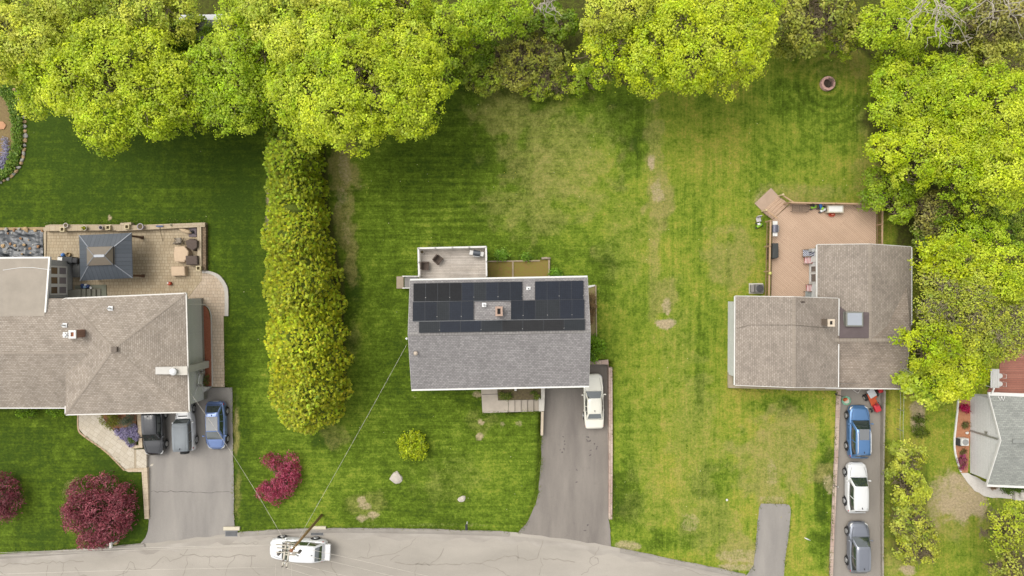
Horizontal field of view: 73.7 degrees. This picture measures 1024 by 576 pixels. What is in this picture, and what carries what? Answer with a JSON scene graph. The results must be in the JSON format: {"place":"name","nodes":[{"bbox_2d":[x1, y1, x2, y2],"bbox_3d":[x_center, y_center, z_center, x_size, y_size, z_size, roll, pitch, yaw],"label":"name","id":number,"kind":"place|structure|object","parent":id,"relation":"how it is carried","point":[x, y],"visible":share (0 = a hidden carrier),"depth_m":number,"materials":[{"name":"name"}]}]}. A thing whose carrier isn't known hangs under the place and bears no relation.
{"place":"outdoors","nodes":[
{"label":"outdoors","id":0,"kind":"place"},
{"bbox_2d":[140,388,234,543],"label":"driveway","id":1,"kind":"structure","parent":0,"point":[191,496],"depth_m":62.15,"materials":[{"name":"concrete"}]},
{"bbox_2d":[139,413,168,454],"bbox_3d":[-32.299,12.798,61.415,2.270,1.743,4.576,-2,90,0],"label":"parked car","id":2,"kind":"object","parent":1,"relation":"on","point":[153,431],"visible":0.85,"depth_m":61.20,"materials":[{"name":"black paint"}]},
{"bbox_2d":[172,403,198,453],"bbox_3d":[-29.455,12.445,61.305,1.980,1.962,4.840,-2,90,0],"label":"off road car","id":3,"kind":"object","parent":1,"relation":"on","point":[185,438],"visible":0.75,"depth_m":60.65,"materials":[{"name":"grey paint"}]},
{"bbox_2d":[202,401,229,448],"bbox_3d":[-26.705,12.391,61.465,2.230,1.643,4.378,-1,90,0],"label":"parked car","id":4,"kind":"object","parent":1,"relation":"on","point":[216,412],"visible":0.98,"depth_m":61.16,"materials":[{"name":"blue paint"}]},
{"bbox_2d":[0,532,746,575],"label":"road","id":5,"kind":"structure","parent":0,"point":[423,555],"depth_m":61.97,"materials":[{"name":"asphalt"}]},
{"bbox_2d":[270,535,330,563],"bbox_3d":[-18.953,23.462,60.985,5.490,1.963,2.367,3,90,0],"label":"parked van","id":6,"kind":"object","parent":5,"relation":"on","point":[317,543],"visible":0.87,"depth_m":60.78,"materials":[{"name":"white paint"}]},
{"bbox_2d":[0,533,728,575],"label":"gutter strip","id":7,"kind":"object","parent":5,"relation":"on","point":[394,536],"visible":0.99,"depth_m":61.97,"materials":[{"name":"concrete"}]},
{"bbox_2d":[0,0,1023,575],"bbox_3d":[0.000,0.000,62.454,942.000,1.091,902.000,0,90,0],"label":"lawn","id":8,"kind":"structure","parent":0,"point":[650,210],"depth_m":62.00,"materials":[{"name":"plant"}]},
{"bbox_2d":[0,95,23,175],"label":"island bed","id":9,"kind":"object","parent":8,"relation":"on","point":[4,118],"visible":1,"depth_m":61.97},
{"bbox_2d":[0,84,24,180],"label":"ground cover","id":10,"kind":"object","parent":9,"relation":"on","point":[7,96],"visible":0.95,"depth_m":61.66,"materials":[{"name":"green plant"}]},
{"bbox_2d":[0,471,26,524],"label":"red maple","id":11,"kind":"object","parent":8,"relation":"on","point":[9,495],"visible":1,"depth_m":60.64,"materials":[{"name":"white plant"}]},
{"bbox_2d":[0,230,42,256],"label":"rock bed","id":12,"kind":"object","parent":8,"relation":"on","point":[32,236],"visible":0.89,"depth_m":61.83,"materials":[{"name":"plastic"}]},
{"bbox_2d":[0,0,81,87],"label":"deciduous tree","id":13,"kind":"object","parent":8,"relation":"on","point":[10,12],"visible":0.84,"depth_m":51.55,"materials":[{"name":"green plant"}]},
{"bbox_2d":[0,24,114,121],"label":"deciduous tree","id":14,"kind":"object","parent":8,"relation":"on","point":[28,77],"visible":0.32,"depth_m":53.16,"materials":[{"name":"green plant"}]},
{"bbox_2d":[0,543,144,558],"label":"kerb","id":15,"kind":"structure","parent":8,"relation":"on","point":[66,552],"depth_m":61.90,"materials":[{"name":"concrete"}]},
{"bbox_2d":[27,0,138,44],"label":"deciduous tree","id":16,"kind":"object","parent":8,"relation":"on","point":[87,11],"visible":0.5,"depth_m":52.83,"materials":[{"name":"green plant"}]},
{"bbox_2d":[59,470,140,550],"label":"red maple","id":17,"kind":"object","parent":8,"relation":"on","point":[85,515],"visible":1,"depth_m":60.13,"materials":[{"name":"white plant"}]},
{"bbox_2d":[0,257,210,414],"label":"hip roof house","id":18,"kind":"structure","parent":8,"relation":"on","point":[120,354],"depth_m":57.55,"materials":[{"name":"brown"}]},
{"bbox_2d":[79,415,133,468],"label":"paver walk","id":19,"kind":"structure","parent":8,"relation":"on","point":[116,448],"depth_m":61.95,"materials":[{"name":"stone"}]},
{"bbox_2d":[29,13,193,160],"bbox_3d":[-31.558,-15.587,56.157,13.091,12.579,11.090,0,90,0],"label":"deciduous tree","id":20,"kind":"object","parent":8,"relation":"on","point":[85,56],"visible":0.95,"depth_m":52.08,"materials":[{"name":"green plant"}]},
{"bbox_2d":[46,228,201,296],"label":"patio","id":21,"kind":"structure","parent":8,"relation":"on","point":[154,262],"depth_m":61.94,"materials":[{"name":"stone"}]},
{"bbox_2d":[79,233,144,280],"bbox_3d":[-35.516,-2.733,60.085,4.748,3.730,4.244,0,90,0],"label":"gazebo","id":22,"kind":"object","parent":21,"relation":"on","point":[105,256],"visible":1,"depth_m":59.36,"materials":[{"name":"metal"}]},
{"bbox_2d":[45,222,207,270],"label":"patio wall","id":23,"kind":"structure","parent":8,"relation":"on","point":[202,239],"depth_m":61.48,"materials":[{"name":"stone"}]},
{"bbox_2d":[94,0,201,47],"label":"deciduous tree","id":24,"kind":"object","parent":8,"relation":"on","point":[155,14],"visible":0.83,"depth_m":53.18,"materials":[{"name":"green plant"}]},
{"bbox_2d":[127,45,222,140],"bbox_3d":[-27.253,-15.668,57.401,8.263,9.925,7.716,0,90,0],"label":"deciduous tree","id":25,"kind":"object","parent":8,"relation":"on","point":[189,125],"visible":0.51,"depth_m":54.03,"materials":[{"name":"green plant"}]},
{"bbox_2d":[148,12,226,64],"bbox_3d":[-27.927,-21.137,59.799,7.677,5.061,5.501,0,90,0],"label":"wild bush","id":26,"kind":"object","parent":8,"relation":"on","point":[185,45],"visible":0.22,"depth_m":58.02,"materials":[{"name":"green plant"}]},
{"bbox_2d":[188,273,224,386],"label":"paver path","id":27,"kind":"structure","parent":8,"relation":"on","point":[209,289],"depth_m":61.95,"materials":[{"name":"stone"}]},
{"bbox_2d":[177,29,278,139],"bbox_3d":[-23.454,-16.479,57.411,8.790,9.911,8.880,0,90,0],"label":"deciduous tree","id":28,"kind":"object","parent":8,"relation":"on","point":[211,89],"visible":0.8,"depth_m":54.00,"materials":[{"name":"green plant"}]},
{"bbox_2d":[207,0,285,80],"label":"deciduous tree","id":29,"kind":"object","parent":8,"relation":"on","point":[231,20],"visible":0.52,"depth_m":53.85,"materials":[{"name":"green plant"}]},
{"bbox_2d":[214,54,281,134],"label":"deciduous tree","id":30,"kind":"object","parent":8,"relation":"on","point":[233,81],"visible":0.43,"depth_m":54.81,"materials":[{"name":"green plant"}]},
{"bbox_2d":[255,450,302,507],"bbox_3d":[-20.971,17.175,61.208,4.349,1.728,5.346,0,90,0],"label":"red barberry","id":31,"kind":"object","parent":8,"relation":"on","point":[279,489],"visible":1,"depth_m":61.05,"materials":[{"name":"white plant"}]},
{"bbox_2d":[235,0,345,52],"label":"deciduous tree","id":32,"kind":"object","parent":8,"relation":"on","point":[260,7],"visible":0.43,"depth_m":51.54,"materials":[{"name":"green plant"}]},
{"bbox_2d":[262,135,327,186],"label":"arborvitae","id":33,"kind":"object","parent":8,"relation":"on","point":[280,157],"visible":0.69,"depth_m":56.32,"materials":[{"name":"green plant"}]},
{"bbox_2d":[260,209,334,261],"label":"arborvitae","id":34,"kind":"object","parent":8,"relation":"on","point":[291,233],"visible":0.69,"depth_m":55.96,"materials":[{"name":"green plant"}]},
{"bbox_2d":[264,166,330,206],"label":"arborvitae","id":35,"kind":"object","parent":8,"relation":"on","point":[286,183],"visible":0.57,"depth_m":56.82,"materials":[{"name":"green plant"}]},
{"bbox_2d":[265,189,332,229],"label":"arborvitae","id":36,"kind":"object","parent":8,"relation":"on","point":[302,207],"visible":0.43,"depth_m":56.90,"materials":[{"name":"green plant"}]},
{"bbox_2d":[263,237,337,286],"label":"arborvitae","id":37,"kind":"object","parent":8,"relation":"on","point":[269,261],"visible":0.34,"depth_m":57.02,"materials":[{"name":"green plant"}]},
{"bbox_2d":[260,260,344,317],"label":"arborvitae","id":38,"kind":"object","parent":8,"relation":"on","point":[288,288],"visible":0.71,"depth_m":55.33,"materials":[{"name":"green plant"}]},
{"bbox_2d":[263,306,350,367],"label":"arborvitae","id":39,"kind":"object","parent":8,"relation":"on","point":[290,339],"visible":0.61,"depth_m":55.20,"materials":[{"name":"green plant"}]},
{"bbox_2d":[267,289,347,331],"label":"arborvitae","id":40,"kind":"object","parent":8,"relation":"on","point":[336,314],"visible":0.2,"depth_m":57.37,"materials":[{"name":"green plant"}]},
{"bbox_2d":[267,351,353,421],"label":"arborvitae","id":41,"kind":"object","parent":8,"relation":"on","point":[294,394],"visible":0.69,"depth_m":55.62,"materials":[{"name":"green plant"}]},
{"bbox_2d":[275,380,345,435],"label":"arborvitae","id":42,"kind":"object","parent":8,"relation":"on","point":[300,426],"visible":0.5,"depth_m":57.09,"materials":[{"name":"green plant"}]},
{"bbox_2d":[267,327,354,391],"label":"arborvitae","id":43,"kind":"object","parent":8,"relation":"on","point":[325,360],"visible":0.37,"depth_m":56.24,"materials":[{"name":"green plant"}]},
{"bbox_2d":[259,0,396,89],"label":"deciduous tree","id":44,"kind":"object","parent":8,"relation":"on","point":[299,26],"visible":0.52,"depth_m":51.03,"materials":[{"name":"green plant"}]},
{"bbox_2d":[262,0,445,158],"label":"deciduous tree","id":45,"kind":"object","parent":8,"relation":"on","point":[300,119],"visible":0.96,"depth_m":51.27,"materials":[{"name":"green plant"}]},
{"bbox_2d":[239,528,508,536],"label":"kerb","id":46,"kind":"structure","parent":8,"relation":"on","point":[379,530],"depth_m":61.90,"materials":[{"name":"concrete"}]},
{"bbox_2d":[349,0,434,44],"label":"deciduous tree","id":47,"kind":"object","parent":8,"relation":"on","point":[420,7],"visible":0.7,"depth_m":52.16,"materials":[{"name":"green plant"}]},
{"bbox_2d":[396,428,428,460],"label":"round bush","id":48,"kind":"object","parent":8,"relation":"on","point":[411,448],"visible":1,"depth_m":60.81,"materials":[{"name":"green plant"}]},
{"bbox_2d":[370,32,464,140],"bbox_3d":[-6.985,-16.357,56.635,7.142,11.343,7.658,-31,90,0],"label":"deciduous tree","id":49,"kind":"object","parent":8,"relation":"on","point":[446,89],"visible":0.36,"depth_m":53.34,"materials":[{"name":"green plant"}]},
{"bbox_2d":[411,0,475,58],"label":"deciduous tree","id":50,"kind":"object","parent":8,"relation":"on","point":[440,19],"visible":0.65,"depth_m":54.22,"materials":[{"name":"green plant"}]},
{"bbox_2d":[444,30,499,88],"bbox_3d":[-3.524,-20.263,60.293,5.010,3.948,5.230,18,90,0],"label":"wild bush","id":51,"kind":"object","parent":8,"relation":"on","point":[480,57],"visible":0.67,"depth_m":59.09,"materials":[{"name":"green plant"}]},
{"bbox_2d":[450,0,533,44],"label":"deciduous tree","id":52,"kind":"object","parent":8,"relation":"on","point":[493,13],"visible":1,"depth_m":54.18,"materials":[{"name":"green plant"}]},
{"bbox_2d":[405,276,590,390],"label":"solar house","id":53,"kind":"structure","parent":8,"relation":"on","point":[499,333],"depth_m":56.55,"materials":[{"name":"grey"}]},
{"bbox_2d":[396,246,487,288],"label":"wooden deck","id":54,"kind":"structure","parent":53,"relation":"attached to","point":[458,262],"depth_m":59.70,"materials":[{"name":"wood"}]},
{"bbox_2d":[481,389,538,412],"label":"front walk","id":55,"kind":"structure","parent":8,"relation":"on","point":[491,402],"depth_m":61.94,"materials":[{"name":"concrete"}]},
{"bbox_2d":[487,259,549,278],"bbox_3d":[0.610,-1.631,61.945,5.666,0.210,1.992,0,90,0],"label":"planting bed","id":56,"kind":"object","parent":8,"relation":"on","point":[521,268],"visible":0.67,"depth_m":61.95,"materials":[{"name":"soil"}]},
{"bbox_2d":[489,24,571,92],"bbox_3d":[1.556,-19.916,60.072,6.496,4.396,6.511,40,90,0],"label":"wild bush","id":57,"kind":"object","parent":8,"relation":"on","point":[507,55],"visible":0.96,"depth_m":59.22,"materials":[{"name":"green plant"}]},
{"bbox_2d":[504,0,579,44],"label":"wild bush","id":58,"kind":"object","parent":8,"relation":"on","point":[551,26],"visible":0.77,"depth_m":58.75,"materials":[{"name":"green plant"}]},
{"bbox_2d":[519,62,576,103],"bbox_3d":[3.276,-18.402,60.724,5.349,3.023,3.853,0,90,0],"label":"wild bush","id":59,"kind":"object","parent":8,"relation":"on","point":[565,78],"visible":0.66,"depth_m":60.33,"materials":[{"name":"green plant"}]},
{"bbox_2d":[568,61,605,98],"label":"wild bush","id":60,"kind":"object","parent":8,"relation":"on","point":[583,72],"visible":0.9,"depth_m":60.11,"materials":[{"name":"green plant"}]},
{"bbox_2d":[590,360,612,518],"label":"block wall","id":61,"kind":"structure","parent":8,"relation":"on","point":[610,426],"depth_m":61.88,"materials":[{"name":"concrete"}]},
{"bbox_2d":[568,7,643,94],"bbox_3d":[7.950,-19.617,57.917,6.771,8.780,7.076,0,90,0],"label":"deciduous tree","id":62,"kind":"object","parent":8,"relation":"on","point":[609,51],"visible":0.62,"depth_m":54.86,"materials":[{"name":"green plant"}]},
{"bbox_2d":[575,0,683,38],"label":"deciduous tree","id":63,"kind":"object","parent":8,"relation":"on","point":[618,15],"visible":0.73,"depth_m":52.63,"materials":[{"name":"green plant"}]},
{"bbox_2d":[618,0,780,103],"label":"deciduous tree","id":64,"kind":"object","parent":8,"relation":"on","point":[685,45],"visible":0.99,"depth_m":52.06,"materials":[{"name":"green plant"}]},
{"bbox_2d":[706,0,787,43],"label":"deciduous tree","id":65,"kind":"object","parent":8,"relation":"on","point":[770,8],"visible":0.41,"depth_m":52.84,"materials":[{"name":"green plant"}]},
{"bbox_2d":[747,504,790,575],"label":"parking bay","id":66,"kind":"object","parent":8,"relation":"on","point":[771,538],"visible":1,"depth_m":61.97,"materials":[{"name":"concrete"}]},
{"bbox_2d":[765,0,867,59],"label":"deciduous tree","id":67,"kind":"object","parent":8,"relation":"on","point":[813,26],"visible":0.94,"depth_m":56.04,"materials":[{"name":"green plant"}]},
{"bbox_2d":[755,188,882,296],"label":"composite deck","id":68,"kind":"structure","parent":8,"relation":"on","point":[799,233],"depth_m":61.30,"materials":[{"name":"brown wood"}]},
{"bbox_2d":[727,244,911,389],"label":"gabled house","id":69,"kind":"structure","parent":8,"relation":"on","point":[835,330],"depth_m":58.37,"materials":[{"name":"beige"}]},
{"bbox_2d":[829,390,840,575],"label":"block wall","id":70,"kind":"structure","parent":8,"relation":"on","point":[837,423],"depth_m":61.90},
{"bbox_2d":[880,389,885,575],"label":"drive kerb","id":71,"kind":"structure","parent":8,"relation":"on","point":[882,425],"depth_m":62.05,"materials":[{"name":"concrete"}]},
{"bbox_2d":[856,165,928,225],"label":"deciduous tree","id":72,"kind":"object","parent":8,"relation":"on","point":[905,193],"visible":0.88,"depth_m":58.46,"materials":[{"name":"green plant"}]},
{"bbox_2d":[849,0,949,64],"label":"deciduous tree","id":73,"kind":"object","parent":8,"relation":"on","point":[896,35],"visible":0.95,"depth_m":54.65,"materials":[{"name":"green plant"}]},
{"bbox_2d":[881,462,932,513],"bbox_3d":[34.847,17.671,60.361,3.675,3.867,4.489,-14,90,0],"label":"wild bush","id":74,"kind":"object","parent":8,"relation":"on","point":[918,488],"visible":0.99,"depth_m":59.34,"materials":[{"name":"green plant"}]},
{"bbox_2d":[885,438,928,477],"bbox_3d":[34.871,14.893,60.607,3.543,3.351,3.502,0,90,0],"label":"wild bush","id":75,"kind":"object","parent":8,"relation":"on","point":[901,452],"visible":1,"depth_m":59.67,"materials":[{"name":"green plant"}]},
{"bbox_2d":[889,495,936,541],"bbox_3d":[34.825,20.250,60.486,4.007,3.611,4.556,-26,90,0],"label":"wild bush","id":76,"kind":"object","parent":8,"relation":"on","point":[919,523],"visible":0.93,"depth_m":59.44,"materials":[{"name":"green plant"}]},
{"bbox_2d":[864,50,966,138],"bbox_3d":[34.295,-15.893,58.284,9.460,8.210,7.997,0,90,0],"label":"deciduous tree","id":77,"kind":"object","parent":8,"relation":"on","point":[910,81],"visible":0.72,"depth_m":55.46,"materials":[{"name":"green plant"}]},
{"bbox_2d":[890,524,940,567],"bbox_3d":[35.731,22.592,60.596,4.180,3.378,4.051,0,90,0],"label":"wild bush","id":78,"kind":"object","parent":8,"relation":"on","point":[912,551],"visible":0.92,"depth_m":59.79,"materials":[{"name":"green plant"}]},
{"bbox_2d":[862,107,981,192],"bbox_3d":[33.578,-11.203,57.926,8.853,8.909,7.136,19,90,0],"label":"deciduous tree","id":79,"kind":"object","parent":8,"relation":"on","point":[915,150],"visible":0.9,"depth_m":54.81,"materials":[{"name":"green plant"}]},
{"bbox_2d":[890,357,958,411],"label":"deciduous tree","id":80,"kind":"object","parent":8,"relation":"on","point":[909,382],"visible":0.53,"depth_m":58.09,"materials":[{"name":"green plant"}]},
{"bbox_2d":[888,313,967,372],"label":"deciduous tree","id":81,"kind":"object","parent":8,"relation":"on","point":[938,349],"visible":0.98,"depth_m":55.03,"materials":[{"name":"green plant"}]},
{"bbox_2d":[897,188,963,240],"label":"deciduous tree","id":82,"kind":"object","parent":8,"relation":"on","point":[927,206],"visible":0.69,"depth_m":58.63,"materials":[{"name":"green plant"}]},
{"bbox_2d":[907,229,987,289],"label":"deciduous tree","id":83,"kind":"object","parent":8,"relation":"on","point":[949,259],"visible":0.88,"depth_m":55.53,"materials":[{"name":"green plant"}]},
{"bbox_2d":[914,0,981,44],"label":"deciduous tree","id":84,"kind":"object","parent":8,"relation":"on","point":[958,5],"visible":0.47,"depth_m":55.54,"materials":[{"name":"green plant"}]},
{"bbox_2d":[920,131,993,212],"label":"deciduous tree","id":85,"kind":"object","parent":8,"relation":"on","point":[962,157],"visible":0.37,"depth_m":55.19,"materials":[{"name":"green plant"}]},
{"bbox_2d":[913,262,1002,347],"bbox_3d":[36.516,1.579,57.684,7.614,9.349,7.641,0,90,0],"label":"deciduous tree","id":86,"kind":"object","parent":8,"relation":"on","point":[951,304],"visible":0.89,"depth_m":54.81,"materials":[{"name":"green plant"}]},
{"bbox_2d":[921,337,996,403],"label":"deciduous tree","id":87,"kind":"object","parent":8,"relation":"on","point":[954,376],"visible":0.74,"depth_m":56.03,"materials":[{"name":"green plant"}]},
{"bbox_2d":[920,51,997,124],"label":"deciduous tree","id":88,"kind":"object","parent":8,"relation":"on","point":[960,61],"visible":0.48,"depth_m":54.90,"materials":[{"name":"green plant"}]},
{"bbox_2d":[930,192,1003,234],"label":"deciduous tree","id":89,"kind":"object","parent":8,"relation":"on","point":[991,212],"visible":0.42,"depth_m":57.76,"materials":[{"name":"green plant"}]},
{"bbox_2d":[936,213,1011,258],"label":"deciduous tree","id":90,"kind":"object","parent":8,"relation":"on","point":[996,230],"visible":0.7,"depth_m":56.54,"materials":[{"name":"green plant"}]},
{"bbox_2d":[946,312,1011,368],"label":"deciduous tree","id":91,"kind":"object","parent":8,"relation":"on","point":[995,351],"visible":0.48,"depth_m":55.31,"materials":[{"name":"green plant"}]},
{"bbox_2d":[938,60,1023,152],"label":"deciduous tree","id":92,"kind":"object","parent":8,"relation":"on","point":[1011,105],"visible":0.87,"depth_m":53.57,"materials":[{"name":"green plant"}]},
{"bbox_2d":[947,259,1015,321],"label":"deciduous tree","id":93,"kind":"object","parent":8,"relation":"on","point":[977,278],"visible":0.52,"depth_m":54.49,"materials":[{"name":"green plant"}]},
{"bbox_2d":[950,22,1023,79],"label":"deciduous tree","id":94,"kind":"object","parent":8,"relation":"on","point":[991,53],"visible":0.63,"depth_m":55.28,"materials":[{"name":"green plant"}]},
{"bbox_2d":[953,127,1023,219],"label":"deciduous tree","id":95,"kind":"object","parent":8,"relation":"on","point":[1008,175],"visible":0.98,"depth_m":53.18,"materials":[{"name":"green plant"}]},
{"bbox_2d":[954,0,1023,48],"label":"deciduous tree","id":96,"kind":"object","parent":8,"relation":"on","point":[1010,26],"visible":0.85,"depth_m":54.39,"materials":[{"name":"green plant"}]},
{"bbox_2d":[955,295,1023,365],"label":"deciduous tree","id":97,"kind":"object","parent":8,"relation":"on","point":[1005,321],"visible":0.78,"depth_m":54.71,"materials":[{"name":"green plant"}]},
{"bbox_2d":[964,240,1023,306],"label":"deciduous tree","id":98,"kind":"object","parent":8,"relation":"on","point":[1005,273],"visible":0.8,"depth_m":54.25,"materials":[{"name":"green plant"}]},
{"bbox_2d":[969,388,1023,499],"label":"white sided house","id":99,"kind":"structure","parent":8,"relation":"on","point":[996,430],"depth_m":59.09,"materials":[{"name":"grey"}]},
{"bbox_2d":[976,498,1023,554],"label":"deciduous tree","id":100,"kind":"object","parent":8,"relation":"on","point":[1007,525],"visible":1,"depth_m":56.82,"materials":[{"name":"green plant"}]},
{"bbox_2d":[981,546,1023,575],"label":"deciduous tree","id":101,"kind":"object","parent":8,"relation":"on","point":[1010,567],"visible":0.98,"depth_m":57.06,"materials":[{"name":"green plant"}]},
{"bbox_2d":[987,349,1023,392],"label":"deck","id":102,"kind":"structure","parent":8,"relation":"on","point":[1013,370],"depth_m":61.95,"materials":[{"name":"wood"}]},
{"bbox_2d":[518,364,610,545],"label":"driveway","id":103,"kind":"structure","parent":0,"point":[572,502],"depth_m":62.46,"materials":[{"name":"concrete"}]},
{"bbox_2d":[582,373,605,428],"bbox_3d":[7.423,10.304,62.005,2.250,1.523,4.977,-1,90,0],"label":"parked car","id":104,"kind":"object","parent":103,"relation":"on","point":[593,406],"visible":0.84,"depth_m":61.80,"materials":[{"name":"beige paint"}]},
{"bbox_2d":[833,389,880,575],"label":"driveway","id":105,"kind":"structure","parent":0,"point":[870,517],"depth_m":62.36,"materials":[{"name":"asphalt"}]},
{"bbox_2d":[842,462,870,512],"bbox_3d":[31.111,18.029,61.445,2.270,1.803,4.526,0,90,0],"label":"parked car","id":106,"kind":"object","parent":105,"relation":"on","point":[855,498],"visible":1,"depth_m":61.17,"materials":[{"name":"white paint"}]},
{"bbox_2d":[844,405,873,457],"bbox_3d":[31.347,12.995,61.549,2.330,1.812,4.776,0,90,0],"label":"parked car","id":107,"kind":"object","parent":105,"relation":"on","point":[858,443],"visible":1,"depth_m":61.25,"materials":[{"name":"blue paint"}]},
{"bbox_2d":[844,521,873,572],"bbox_3d":[31.233,23.359,61.329,2.270,1.803,4.576,0,90,0],"label":"parked car","id":108,"kind":"object","parent":105,"relation":"on","point":[857,558],"visible":1,"depth_m":61.07,"materials":[{"name":"grey paint"}]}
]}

